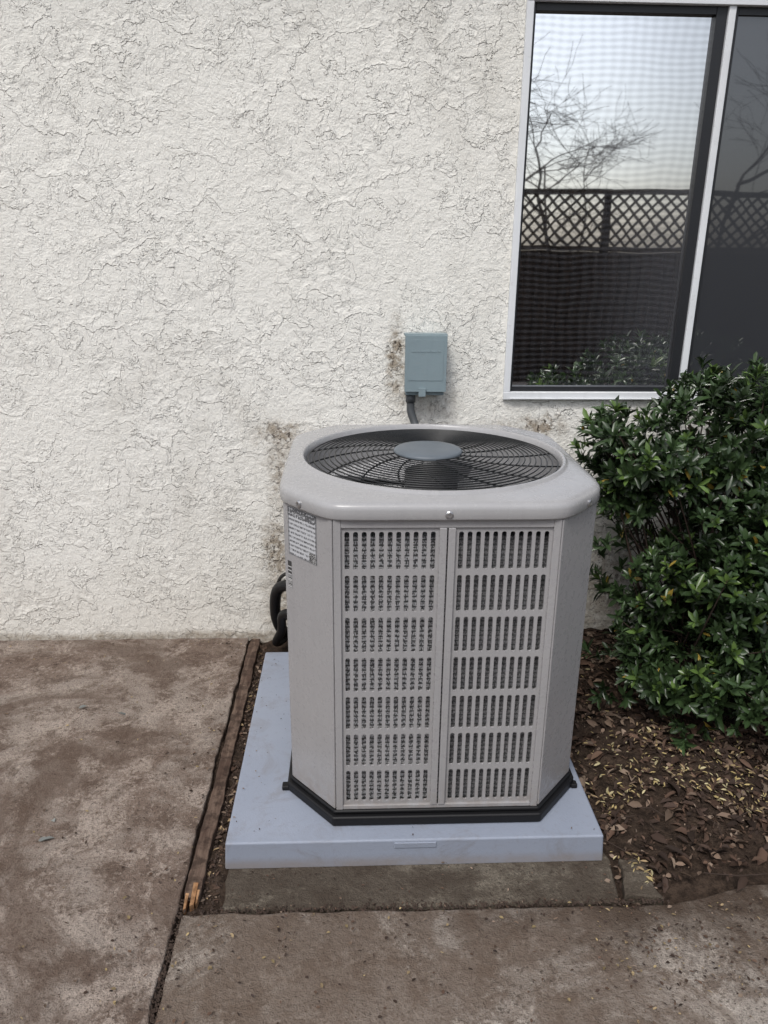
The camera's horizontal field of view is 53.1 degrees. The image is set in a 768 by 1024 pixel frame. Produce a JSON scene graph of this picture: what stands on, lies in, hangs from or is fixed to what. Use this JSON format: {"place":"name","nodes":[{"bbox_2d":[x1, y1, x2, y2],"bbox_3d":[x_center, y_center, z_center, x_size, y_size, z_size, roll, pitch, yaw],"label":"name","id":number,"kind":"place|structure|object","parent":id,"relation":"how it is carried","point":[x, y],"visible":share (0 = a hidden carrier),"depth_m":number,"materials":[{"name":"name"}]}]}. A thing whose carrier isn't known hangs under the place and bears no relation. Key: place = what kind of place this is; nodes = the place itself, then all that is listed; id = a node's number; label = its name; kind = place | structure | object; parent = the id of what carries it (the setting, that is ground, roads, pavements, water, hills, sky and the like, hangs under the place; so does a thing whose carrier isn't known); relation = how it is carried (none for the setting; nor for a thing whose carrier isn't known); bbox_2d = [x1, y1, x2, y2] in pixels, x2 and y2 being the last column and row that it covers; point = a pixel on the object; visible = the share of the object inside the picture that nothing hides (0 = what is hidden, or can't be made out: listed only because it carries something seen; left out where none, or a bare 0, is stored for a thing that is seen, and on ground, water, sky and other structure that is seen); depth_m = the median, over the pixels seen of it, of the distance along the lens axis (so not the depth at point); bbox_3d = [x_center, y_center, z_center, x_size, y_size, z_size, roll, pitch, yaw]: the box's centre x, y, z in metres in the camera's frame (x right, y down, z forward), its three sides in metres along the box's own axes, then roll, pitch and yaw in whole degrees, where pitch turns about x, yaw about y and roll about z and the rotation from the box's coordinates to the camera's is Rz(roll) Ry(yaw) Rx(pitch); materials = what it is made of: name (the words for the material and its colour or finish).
{"place":"outdoors","nodes":[
{"label":"outdoors","id":0,"kind":"place"},
{"bbox_2d":[0,638,767,1023],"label":"concrete patio","id":1,"kind":"structure","parent":0,"point":[138,774],"depth_m":1.85,"materials":[{"name":"concrete"}]},
{"bbox_2d":[225,652,602,868],"bbox_3d":[0.064,0.727,2.471,0.993,0.082,0.997,0,19,-2],"label":"equipment pad","id":2,"kind":"object","parent":1,"relation":"on","point":[297,832],"visible":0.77,"depth_m":2.02,"materials":[{"name":"concrete"}]},
{"bbox_2d":[280,424,599,825],"bbox_3d":[0.125,0.255,2.290,0.837,0.930,0.854,0,19,-2],"label":"air conditioner unit","id":3,"kind":"object","parent":2,"relation":"on","point":[437,578],"visible":1,"depth_m":1.94,"materials":[{"name":"grey metal"}]},
{"bbox_2d":[172,628,767,938],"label":"planting bed soil","id":4,"kind":"structure","parent":0,"point":[700,886],"depth_m":2.24,"materials":[{"name":"brown soil"}]},
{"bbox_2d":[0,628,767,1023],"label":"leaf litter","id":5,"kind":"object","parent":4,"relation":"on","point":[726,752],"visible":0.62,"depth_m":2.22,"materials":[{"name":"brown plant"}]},
{"bbox_2d":[567,351,767,755],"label":"evergreen shrub","id":6,"kind":"object","parent":4,"relation":"on","point":[705,627],"visible":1,"depth_m":2.46,"materials":[{"name":"green plant"}]},
{"label":"ground","id":7,"kind":"structure","parent":0,"visible":0},
{"bbox_2d":[183,639,260,914],"bbox_3d":[-0.501,0.765,2.514,0.047,0.066,1.368,0,19,-2],"label":"wood edging board","id":8,"kind":"object","parent":7,"relation":"on","point":[194,888],"visible":0.84,"depth_m":2.26,"materials":[{"name":"brown wood"}]},
{"bbox_2d":[0,0,749,642],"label":"walls","id":9,"kind":"structure","parent":7,"relation":"on","point":[244,244],"depth_m":2.70,"materials":[{"name":"paint"}]},
{"bbox_2d":[270,572,287,646],"bbox_3d":[-0.327,0.350,2.906,0.206,0.454,0.426,-4,20,-13],"label":"refrigerant line","id":10,"kind":"object","parent":9,"relation":"attached to","point":[278,615],"visible":0.51,"depth_m":2.88,"materials":[{"name":"black plastic"}]},
{"bbox_2d":[404,332,447,423],"bbox_3d":[0.151,-0.377,2.701,0.152,0.466,0.342,0,19,-2],"label":"electrical disconnect box","id":11,"kind":"object","parent":9,"relation":"attached to","point":[425,363],"visible":0.72,"depth_m":2.74,"materials":[{"name":"grey metal"}]},
{"bbox_2d":[503,0,767,399],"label":"window frame","id":12,"kind":"object","parent":9,"relation":"attached to","point":[732,5],"visible":0.59,"depth_m":2.65,"materials":[{"name":"white plastic"}]},
{"bbox_2d":[510,2,767,391],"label":"window sash","id":13,"kind":"object","parent":12,"relation":"in","point":[719,13],"depth_m":2.63,"materials":[{"name":"black metal"}]},
{"bbox_2d":[512,12,713,385],"bbox_3d":[0.792,-1.052,2.701,0.638,1.255,0.001,0,19,-2],"label":"window pane glass","id":14,"kind":"object","parent":13,"relation":"in","point":[616,102],"visible":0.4,"depth_m":2.68,"materials":[{"name":"clear glass"}]},
{"bbox_2d":[689,16,767,386],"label":"window pane screen","id":15,"kind":"object","parent":13,"relation":"in","point":[731,326],"depth_m":2.73,"materials":[{"name":"grey glass"}]}
]}

